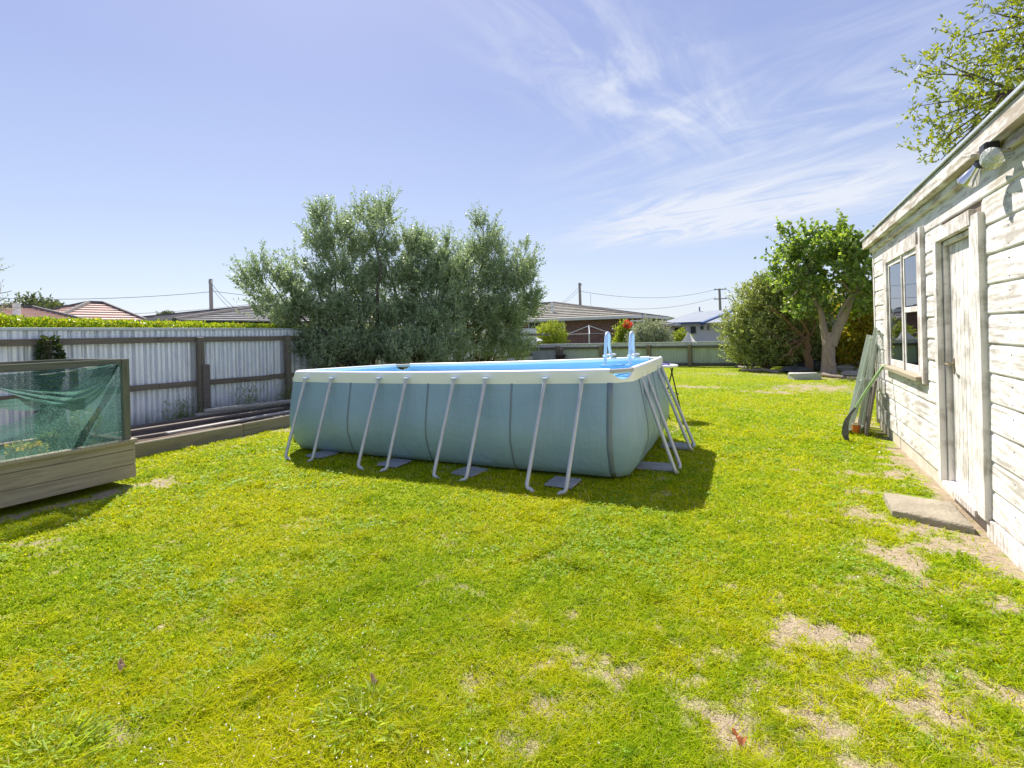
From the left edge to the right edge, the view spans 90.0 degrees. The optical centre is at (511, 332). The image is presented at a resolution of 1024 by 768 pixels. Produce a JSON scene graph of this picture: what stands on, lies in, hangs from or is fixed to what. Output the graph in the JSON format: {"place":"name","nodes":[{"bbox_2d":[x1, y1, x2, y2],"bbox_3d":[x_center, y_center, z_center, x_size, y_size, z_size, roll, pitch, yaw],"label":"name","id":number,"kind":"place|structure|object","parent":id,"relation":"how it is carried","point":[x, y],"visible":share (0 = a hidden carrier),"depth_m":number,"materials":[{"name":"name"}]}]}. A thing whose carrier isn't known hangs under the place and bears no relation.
{"place":"outdoors","nodes":[
{"label":"outdoors","id":0,"kind":"place"},
{"bbox_2d":[0,303,83,327],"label":"terracotta house","id":1,"kind":"structure","parent":0,"point":[31,311],"depth_m":20.51,"materials":[{"name":"red tile"}]},
{"bbox_2d":[135,304,248,313],"bbox_3d":[-20.759,-1.663,34.246,0.022,0.955,8.119,-1,0,27],"label":"power line","id":2,"kind":"object","parent":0,"point":[189,310],"visible":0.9,"depth_m":33.43,"materials":[{"name":"metal"}]},
{"bbox_2d":[0,366,1023,767],"bbox_3d":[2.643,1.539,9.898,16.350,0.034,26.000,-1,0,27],"label":"lawn","id":3,"kind":"structure","parent":0,"point":[726,722],"depth_m":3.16,"materials":[{"name":"green plant"}]},
{"bbox_2d":[0,706,129,767],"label":"weed tuft","id":4,"kind":"object","parent":3,"relation":"on","point":[44,742],"visible":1,"depth_m":2.06,"materials":[{"name":"green plant"}]},
{"bbox_2d":[0,359,137,507],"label":"raised garden bed","id":5,"kind":"object","parent":3,"relation":"on","point":[25,478],"visible":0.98,"depth_m":5.28,"materials":[{"name":"wood"}]},
{"bbox_2d":[4,438,49,458],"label":"leafy plant","id":6,"kind":"object","parent":5,"relation":"on","point":[25,448],"visible":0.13,"depth_m":5.16,"materials":[{"name":"green plant"}]},
{"bbox_2d":[34,426,87,451],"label":"leafy plant","id":7,"kind":"object","parent":5,"relation":"on","point":[63,444],"visible":0.29,"depth_m":5.58,"materials":[{"name":"green plant"}]},
{"bbox_2d":[70,406,101,445],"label":"leafy plant","id":8,"kind":"object","parent":5,"relation":"on","point":[78,424],"visible":0.2,"depth_m":5.87,"materials":[{"name":"green plant"}]},
{"bbox_2d":[118,658,125,670],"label":"dead leaf","id":9,"kind":"object","parent":3,"relation":"on","point":[121,664],"visible":1,"depth_m":2.49,"materials":[{"name":"beige plant"}]},
{"bbox_2d":[109,404,289,442],"bbox_3d":[-2.263,1.600,15.764,2.300,0.060,20.000,-1,0,27],"label":"soil strip","id":10,"kind":"object","parent":3,"relation":"on","point":[286,406],"visible":0.07,"depth_m":9.42,"materials":[{"name":"brown soil"}]},
{"bbox_2d":[112,409,249,431],"bbox_3d":[-6.103,1.620,9.640,0.140,0.040,2.402,-2,0,29],"label":"timber plank","id":11,"kind":"object","parent":10,"relation":"on","point":[174,420],"visible":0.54,"depth_m":9.51,"materials":[{"name":"brown wood"}]},
{"bbox_2d":[159,383,203,424],"bbox_3d":[-6.370,1.355,9.900,0.352,0.727,0.848,-1,0,27],"label":"weed clump","id":12,"kind":"object","parent":10,"relation":"on","point":[180,412],"visible":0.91,"depth_m":9.88,"materials":[{"name":"green plant"}]},
{"bbox_2d":[131,421,241,438],"bbox_3d":[-5.486,1.619,8.427,0.100,0.050,2.022,-1,0,36],"label":"timber plank","id":13,"kind":"object","parent":10,"relation":"on","point":[150,435],"visible":0.28,"depth_m":8.16,"materials":[{"name":"wood"}]},
{"bbox_2d":[105,407,283,434],"bbox_3d":[-5.526,1.570,9.233,0.120,0.050,3.015,-2,0,33],"label":"timber plank","id":14,"kind":"object","parent":13,"relation":"on","point":[199,420],"visible":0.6,"depth_m":9.16,"materials":[{"name":"grey wood"}]},
{"bbox_2d":[195,402,290,415],"bbox_3d":[-4.844,1.497,10.905,0.100,0.040,3.452,-1,0,37],"label":"timber plank","id":15,"kind":"object","parent":14,"relation":"on","point":[221,411],"visible":0.5,"depth_m":10.08,"materials":[{"name":"brown wood"}]},
{"bbox_2d":[203,399,290,411],"bbox_3d":[-4.644,1.437,10.914,0.090,0.075,3.482,-2,0,39],"label":"timber plank","id":16,"kind":"object","parent":15,"relation":"on","point":[241,406],"visible":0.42,"depth_m":10.11,"materials":[{"name":"wood"}]},
{"bbox_2d":[230,373,268,413],"bbox_3d":[-5.712,1.246,11.099,0.348,0.910,0.864,-1,0,27],"label":"weed clump","id":17,"kind":"object","parent":10,"relation":"on","point":[249,396],"visible":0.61,"depth_m":11.11,"materials":[{"name":"green plant"}]},
{"bbox_2d":[273,369,292,406],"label":"weed clump","id":18,"kind":"object","parent":10,"relation":"on","point":[285,392],"visible":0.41,"depth_m":11.81,"materials":[{"name":"green plant"}]},
{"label":"timber plank","id":19,"kind":"object","parent":10,"relation":"on","visible":0},
{"bbox_2d":[165,410,289,433],"bbox_3d":[-4.698,1.544,9.316,0.130,0.070,2.907,-1,0,31],"label":"timber plank","id":20,"kind":"object","parent":19,"relation":"on","point":[221,423],"visible":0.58,"depth_m":8.82,"materials":[{"name":"wood"}]},
{"bbox_2d":[135,415,289,457],"bbox_3d":[-4.360,1.633,9.006,0.091,0.216,5.158,-1,0,27],"label":"timber edging","id":21,"kind":"object","parent":3,"relation":"on","point":[150,447],"visible":0.48,"depth_m":8.06,"materials":[{"name":"wood"}]},
{"bbox_2d":[223,181,407,368],"bbox_3d":[-4.802,-1.102,12.998,3.445,5.734,4.363,-1,0,27],"label":"olive tree","id":22,"kind":"object","parent":3,"relation":"on","point":[343,309],"visible":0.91,"depth_m":12.75,"materials":[{"name":"green plant"}]},
{"bbox_2d":[306,450,338,458],"bbox_3d":[-2.581,1.654,6.969,0.302,0.034,0.327,-2,0,31],"label":"paving slab","id":23,"kind":"object","parent":3,"relation":"on","point":[321,454],"depth_m":6.93,"materials":[{"name":"grey concrete"}]},
{"bbox_2d":[301,678,418,761],"bbox_3d":[-0.631,1.560,2.144,0.514,0.115,0.411,-1,0,27],"label":"weed tuft","id":24,"kind":"object","parent":3,"relation":"on","point":[365,709],"visible":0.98,"depth_m":2.15,"materials":[{"name":"green plant"}]},
{"bbox_2d":[370,672,377,684],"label":"dead leaf","id":25,"kind":"object","parent":3,"relation":"on","point":[373,679],"visible":0.97,"depth_m":2.34,"materials":[{"name":"beige plant"}]},
{"bbox_2d":[377,458,411,467],"bbox_3d":[-1.466,1.625,6.401,0.309,0.035,0.327,-1,0,27],"label":"paving slab","id":26,"kind":"object","parent":3,"relation":"on","point":[395,462],"depth_m":6.36,"materials":[{"name":"grey concrete"}]},
{"bbox_2d":[330,184,490,369],"bbox_3d":[-2.752,-1.246,13.800,4.737,5.915,3.781,-1,0,27],"label":"olive tree","id":27,"kind":"object","parent":3,"relation":"on","point":[428,340],"visible":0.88,"depth_m":13.35,"materials":[{"name":"green plant"}]},
{"bbox_2d":[451,466,487,477],"bbox_3d":[-0.487,1.599,5.903,0.306,0.035,0.328,-2,0,33],"label":"paving slab","id":28,"kind":"object","parent":3,"relation":"on","point":[460,472],"depth_m":5.86,"materials":[{"name":"grey concrete"}]},
{"bbox_2d":[431,743,523,767],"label":"weed tuft","id":29,"kind":"object","parent":3,"relation":"on","point":[485,755],"visible":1,"depth_m":1.92,"materials":[{"name":"green plant"}]},
{"bbox_2d":[284,356,695,494],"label":"swimming pool","id":30,"kind":"structure","parent":3,"relation":"on","point":[590,417],"depth_m":6.03,"materials":[{"name":"plastic"}]},
{"bbox_2d":[600,331,639,375],"bbox_3d":[1.748,0.768,7.987,0.514,1.593,1.240,-1,0,27],"label":"pool ladder","id":31,"kind":"object","parent":30,"relation":"attached to","point":[630,355],"visible":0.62,"depth_m":7.62,"materials":[{"name":"paint"}]},
{"bbox_2d":[442,205,553,361],"bbox_3d":[-0.573,-1.111,14.840,3.916,5.505,2.799,-1,0,27],"label":"olive tree","id":32,"kind":"object","parent":3,"relation":"on","point":[495,309],"visible":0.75,"depth_m":14.33,"materials":[{"name":"green plant"}]},
{"bbox_2d":[3,423,1023,767],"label":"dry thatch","id":33,"kind":"object","parent":3,"relation":"on","point":[747,675],"visible":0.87,"depth_m":2.27,"materials":[{"name":"beige plant"}]},
{"bbox_2d":[21,408,1009,767],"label":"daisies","id":34,"kind":"object","parent":3,"relation":"on","point":[471,666],"visible":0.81,"depth_m":2.15,"materials":[{"name":"white plant"}]},
{"bbox_2d":[555,349,565,359],"bbox_3d":[2.246,1.142,23.674,0.560,0.800,0.560,-1,0,27],"label":"black tub","id":35,"kind":"object","parent":3,"relation":"on","point":[560,356],"visible":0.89,"depth_m":23.67,"materials":[{"name":"plastic"}]},
{"bbox_2d":[544,476,581,488],"bbox_3d":[0.537,1.571,5.382,0.307,0.031,0.325,-1,0,27],"label":"paving slab","id":36,"kind":"object","parent":3,"relation":"on","point":[557,481],"depth_m":5.33,"materials":[{"name":"grey concrete"}]},
{"bbox_2d":[636,461,672,471],"bbox_3d":[1.655,1.540,5.902,0.425,0.039,0.282,-1,0,22],"label":"paving slab","id":37,"kind":"object","parent":3,"relation":"on","point":[654,466],"depth_m":5.84,"materials":[{"name":"grey concrete"}]},
{"bbox_2d":[662,364,680,418],"bbox_3d":[2.779,1.054,9.318,0.491,0.954,0.489,-2,0,-37],"label":"round table","id":38,"kind":"object","parent":3,"relation":"on","point":[671,366],"visible":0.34,"depth_m":9.16,"materials":[{"name":"white plastic"}]},
{"bbox_2d":[661,442,691,449],"bbox_3d":[2.219,1.526,6.915,0.364,0.041,0.265,-2,0,30],"label":"paving slab","id":39,"kind":"object","parent":3,"relation":"on","point":[682,446],"depth_m":6.84,"materials":[{"name":"grey concrete"}]},
{"bbox_2d":[532,341,853,366],"bbox_3d":[8.228,0.859,20.944,16.400,1.063,0.262,-1,0,27],"label":"corrugated fence","id":40,"kind":"object","parent":3,"relation":"on","point":[688,354],"visible":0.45,"depth_m":21.97,"materials":[{"name":"green metal"}]},
{"bbox_2d":[732,728,746,745],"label":"dead leaf","id":41,"kind":"object","parent":3,"relation":"on","point":[741,740],"visible":1,"depth_m":1.95,"materials":[{"name":"orange plant"}]},
{"bbox_2d":[735,365,748,368],"bbox_3d":[8.888,1.329,19.740,0.136,0.121,1.084,-2,0,0],"label":"log","id":42,"kind":"object","parent":3,"relation":"on","point":[738,366],"visible":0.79,"depth_m":19.79,"materials":[{"name":"grey wood"}]},
{"bbox_2d":[741,369,784,371],"bbox_3d":[8.861,1.320,17.982,1.538,0.113,0.142,-1,0,40],"label":"log","id":43,"kind":"object","parent":3,"relation":"on","point":[752,370],"visible":0.81,"depth_m":18.16,"materials":[{"name":"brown wood"}]},
{"bbox_2d":[751,367,778,372],"bbox_3d":[8.902,1.319,18.135,0.207,0.149,2.070,-2,0,3],"label":"log","id":44,"kind":"object","parent":3,"relation":"on","point":[768,370],"visible":0.75,"depth_m":17.74,"materials":[{"name":"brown wood"}]},
{"bbox_2d":[709,268,841,368],"bbox_3d":[9.876,-0.517,18.769,4.751,3.865,2.847,-2,0,8],"label":"shrub","id":45,"kind":"object","parent":3,"relation":"on","point":[744,332],"visible":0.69,"depth_m":18.51,"materials":[{"name":"green plant"}]},
{"bbox_2d":[781,366,813,371],"bbox_3d":[9.697,1.246,17.387,1.012,0.242,0.569,-1,0,27],"label":"dark sheeting","id":46,"kind":"object","parent":3,"relation":"on","point":[795,369],"visible":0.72,"depth_m":17.23,"materials":[{"name":"black plastic"}]},
{"bbox_2d":[755,297,844,369],"bbox_3d":[10.004,-0.041,17.884,2.778,2.778,1.709,-1,0,-9],"label":"bare limbed shrub","id":47,"kind":"object","parent":3,"relation":"on","point":[805,342],"visible":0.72,"depth_m":17.60,"materials":[{"name":"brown plant"}]},
{"bbox_2d":[784,359,820,370],"bbox_3d":[10.544,1.135,18.209,1.520,0.418,1.104,-1,0,27],"label":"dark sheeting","id":48,"kind":"object","parent":3,"relation":"on","point":[815,367],"visible":0.26,"depth_m":17.80,"materials":[{"name":"black plastic"}]},
{"bbox_2d":[788,372,821,379],"bbox_3d":[8.716,1.299,15.245,0.850,0.235,0.380,-1,0,2],"label":"concrete block","id":49,"kind":"object","parent":3,"relation":"on","point":[804,375],"depth_m":15.07,"materials":[{"name":"grey concrete"}]},
{"bbox_2d":[754,208,873,374],"bbox_3d":[10.077,-1.281,16.466,4.101,5.334,2.530,-1,0,27],"label":"forked tree","id":50,"kind":"object","parent":3,"relation":"on","point":[842,251],"visible":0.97,"depth_m":16.20,"materials":[{"name":"green plant"}]},
{"bbox_2d":[778,318,857,365],"bbox_3d":[11.205,0.443,19.004,3.767,2.375,1.835,-1,0,27],"label":"dark background shrub","id":51,"kind":"object","parent":3,"relation":"on","point":[819,345],"visible":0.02,"depth_m":18.68,"materials":[{"name":"green plant"}]},
{"bbox_2d":[821,373,846,378],"bbox_3d":[9.642,1.295,15.414,0.187,0.148,0.963,-1,0,-14],"label":"log","id":52,"kind":"object","parent":3,"relation":"on","point":[832,376],"visible":0.92,"depth_m":15.33,"materials":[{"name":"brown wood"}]},
{"bbox_2d":[836,364,855,371],"bbox_3d":[11.280,1.198,17.399,0.667,0.254,0.393,-1,0,27],"label":"rock","id":53,"kind":"object","parent":3,"relation":"on","point":[841,367],"visible":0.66,"depth_m":17.28,"materials":[{"name":"stone"}]},
{"bbox_2d":[820,276,873,370],"bbox_3d":[11.814,-0.226,17.226,1.966,3.344,2.529,-1,0,-37],"label":"yellowing shrub","id":54,"kind":"object","parent":3,"relation":"on","point":[855,333],"visible":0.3,"depth_m":17.12,"materials":[{"name":"yellow plant"}]},
{"bbox_2d":[841,370,857,375],"bbox_3d":[10.452,1.255,15.851,0.474,0.184,0.242,-1,0,27],"label":"rock","id":55,"kind":"object","parent":3,"relation":"on","point":[849,373],"visible":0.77,"depth_m":15.77,"materials":[{"name":"stone"}]},
{"bbox_2d":[851,423,860,432],"bbox_3d":[5.037,1.394,7.498,0.116,0.130,0.116,-1,0,27],"label":"orange cup","id":56,"kind":"object","parent":3,"relation":"on","point":[855,427],"visible":1,"depth_m":7.46,"materials":[{"name":"plastic"}]},
{"bbox_2d":[848,378,865,431],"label":"wooden plank","id":57,"kind":"object","parent":3,"relation":"on","point":[858,396],"visible":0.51,"depth_m":7.42,"materials":[{"name":"grey wood"}]},
{"bbox_2d":[849,335,871,412],"bbox_3d":[5.381,0.750,7.924,0.330,1.448,0.531,-2,0,41],"label":"wooden plank","id":58,"kind":"object","parent":3,"relation":"on","point":[864,359],"visible":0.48,"depth_m":7.76,"materials":[{"name":"grey wood"}]},
{"bbox_2d":[842,364,884,440],"bbox_3d":[4.801,0.951,6.968,0.569,1.044,0.091,-1,0,23],"label":"slasher","id":59,"kind":"object","parent":3,"relation":"on","point":[845,432],"depth_m":7.01,"materials":[{"name":"metal"}]},
{"bbox_2d":[858,327,878,429],"bbox_3d":[5.317,0.695,7.630,0.284,1.554,0.540,-2,0,41],"label":"wooden plank","id":60,"kind":"object","parent":3,"relation":"on","point":[869,378],"visible":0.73,"depth_m":7.49,"materials":[{"name":"grey wood"}]},
{"bbox_2d":[863,380,876,435],"bbox_3d":[5.130,1.066,7.334,0.154,0.794,0.260,-1,0,27],"label":"dark board","id":61,"kind":"object","parent":3,"relation":"on","point":[869,408],"visible":0.82,"depth_m":7.25,"materials":[{"name":"grey wood"}]},
{"bbox_2d":[883,493,974,534],"bbox_3d":[3.440,1.498,4.265,0.507,0.092,0.754,-1,0,27],"label":"doorstep","id":62,"kind":"object","parent":3,"relation":"on","point":[939,513],"visible":0.98,"depth_m":4.19,"materials":[{"name":"concrete"}]},
{"bbox_2d":[860,81,1023,572],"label":"weatherboard shed","id":63,"kind":"structure","parent":3,"relation":"on","point":[943,241],"depth_m":4.24,"materials":[{"name":"paint"}]},
{"bbox_2d":[880,226,928,384],"bbox_3d":[4.676,-0.293,6.166,0.119,1.620,2.080,-2,0,27],"label":"window","id":64,"kind":"structure","parent":63,"relation":"in","point":[905,319],"depth_m":5.96,"materials":[{"name":"paint"}]},
{"bbox_2d":[944,237,975,496],"bbox_3d":[3.771,0.281,4.261,0.104,2.130,0.877,-2,0,27],"label":"door","id":65,"kind":"structure","parent":63,"relation":"in","point":[961,363],"depth_m":4.39,"materials":[{"name":"paint"}]},
{"bbox_2d":[890,0,1023,164],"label":"overhanging tree","id":66,"kind":"object","parent":3,"relation":"on","point":[999,95],"visible":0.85,"depth_m":8.03,"materials":[{"name":"green plant"}]},
{"bbox_2d":[0,0,1023,324],"label":"sky","id":67,"kind":"structure","parent":0,"point":[652,150],"materials":[{"name":"blue"}]},
{"bbox_2d":[449,294,670,343],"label":"brick house","id":68,"kind":"structure","parent":0,"point":[574,317],"depth_m":33.71,"materials":[{"name":"brown brick"}]},
{"bbox_2d":[528,322,541,328],"bbox_3d":[1.603,-0.375,35.031,1.035,0.774,0.090,-2,0,27],"label":"window","id":69,"kind":"structure","parent":68,"relation":"in","point":[529,323],"depth_m":35.04,"materials":[{"name":"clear glass"}]},
{"bbox_2d":[552,321,564,328],"bbox_3d":[3.090,-0.388,34.274,0.944,0.799,0.090,-2,0,27],"label":"window","id":70,"kind":"structure","parent":68,"relation":"in","point":[563,322],"depth_m":34.12,"materials":[{"name":"glass"}]},
{"bbox_2d":[661,320,681,339],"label":"cream house","id":71,"kind":"structure","parent":0,"point":[672,325],"depth_m":41.03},
{"label":"ground","id":72,"kind":"structure","parent":0,"visible":0},
{"bbox_2d":[0,258,26,314],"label":"sparse tree","id":73,"kind":"object","parent":72,"relation":"on","point":[1,306],"visible":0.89,"depth_m":12.65,"materials":[{"name":"green plant"}]},
{"bbox_2d":[1,288,60,308],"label":"distant tree","id":74,"kind":"object","parent":72,"relation":"on","point":[33,300],"visible":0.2,"depth_m":46.39,"materials":[{"name":"green plant"}]},
{"bbox_2d":[50,301,146,319],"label":"terracotta house","id":75,"kind":"structure","parent":72,"relation":"on","point":[103,310],"depth_m":24.26,"materials":[{"name":"brown tile"}]},
{"bbox_2d":[156,309,174,314],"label":"distant tree","id":76,"kind":"object","parent":72,"relation":"on","point":[166,312],"visible":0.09,"depth_m":65.89,"materials":[{"name":"green plant"}]},
{"bbox_2d":[0,311,368,327],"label":"clipped hedge","id":77,"kind":"object","parent":72,"relation":"on","point":[9,321],"visible":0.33,"depth_m":9.25,"materials":[{"name":"green plant"}]},
{"bbox_2d":[208,279,213,322],"bbox_3d":[-17.668,-0.551,30.125,0.253,5.226,0.299,-2,0,-24],"label":"utility pole","id":78,"kind":"object","parent":72,"relation":"on","point":[210,281],"visible":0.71,"depth_m":30.04,"materials":[{"name":"brown metal"}]},
{"bbox_2d":[1,292,205,298],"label":"power line","id":79,"kind":"object","parent":78,"relation":"attached to","point":[125,297],"visible":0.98,"depth_m":29.98,"materials":[{"name":"metal"}]},
{"bbox_2d":[134,304,371,325],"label":"grey tiled house","id":80,"kind":"structure","parent":72,"relation":"on","point":[226,315],"depth_m":24.30,"materials":[{"name":"grey tile"}]},
{"bbox_2d":[0,328,549,441],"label":"corrugated fence","id":81,"kind":"object","parent":72,"relation":"on","point":[215,361],"visible":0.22,"depth_m":10.12,"materials":[{"name":"metal"}]},
{"bbox_2d":[31,334,68,434],"bbox_3d":[-7.377,0.935,8.178,0.418,1.850,0.489,-1,0,27],"label":"ivy","id":82,"kind":"object","parent":81,"relation":"attached to","point":[40,348],"visible":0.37,"depth_m":8.11,"materials":[{"name":"green plant"}]},
{"bbox_2d":[532,319,569,343],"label":"round shrub","id":83,"kind":"object","parent":72,"relation":"on","point":[557,329],"visible":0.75,"depth_m":27.72,"materials":[{"name":"green plant"}]},
{"bbox_2d":[578,283,581,304],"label":"utility pole","id":84,"kind":"object","parent":72,"relation":"on","point":[579,290],"visible":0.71,"depth_m":46.11,"materials":[{"name":"brown metal"}]},
{"bbox_2d":[581,290,711,297],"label":"power line","id":85,"kind":"object","parent":84,"relation":"attached to","point":[639,297],"visible":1,"depth_m":52.74,"materials":[{"name":"metal"}]},
{"bbox_2d":[567,325,606,342],"bbox_3d":[4.482,0.518,29.710,1.799,1.929,1.799,-2,0,-38],"label":"rotary clothesline","id":86,"kind":"object","parent":72,"relation":"on","point":[589,333],"visible":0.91,"depth_m":29.68,"materials":[{"name":"white metal"}]},
{"bbox_2d":[611,317,634,343],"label":"flowering shrub","id":87,"kind":"object","parent":72,"relation":"on","point":[625,325],"visible":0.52,"depth_m":27.00,"materials":[{"name":"green plant"}]},
{"bbox_2d":[624,314,674,342],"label":"silvery shrub","id":88,"kind":"object","parent":72,"relation":"on","point":[657,333],"visible":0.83,"depth_m":24.86,"materials":[{"name":"green plant"}]},
{"bbox_2d":[672,327,693,341],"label":"shrub","id":89,"kind":"object","parent":72,"relation":"on","point":[680,335],"visible":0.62,"depth_m":28.62,"materials":[{"name":"green plant"}]},
{"bbox_2d":[682,331,696,342],"bbox_3d":[8.647,0.653,24.862,1.190,1.442,1.143,-1,0,27],"label":"shade sail","id":90,"kind":"object","parent":72,"relation":"on","point":[688,338],"visible":0.49,"depth_m":25.14,"materials":[{"name":"fabric"}]},
{"bbox_2d":[667,307,747,342],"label":"white house","id":91,"kind":"structure","parent":72,"relation":"on","point":[698,324],"depth_m":42.62,"materials":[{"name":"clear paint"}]},
{"bbox_2d":[675,327,685,332],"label":"window","id":92,"kind":"structure","parent":91,"relation":"in","point":[676,328],"depth_m":43.17,"materials":[{"name":"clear glass"}]},
{"bbox_2d":[690,326,696,333],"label":"window","id":93,"kind":"structure","parent":91,"relation":"in","point":[693,329],"depth_m":42.65,"materials":[{"name":"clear glass"}]},
{"bbox_2d":[714,287,726,309],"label":"utility pole","id":94,"kind":"object","parent":72,"relation":"on","point":[719,297],"visible":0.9,"depth_m":64.93,"materials":[{"name":"grey wood"}]}
]}

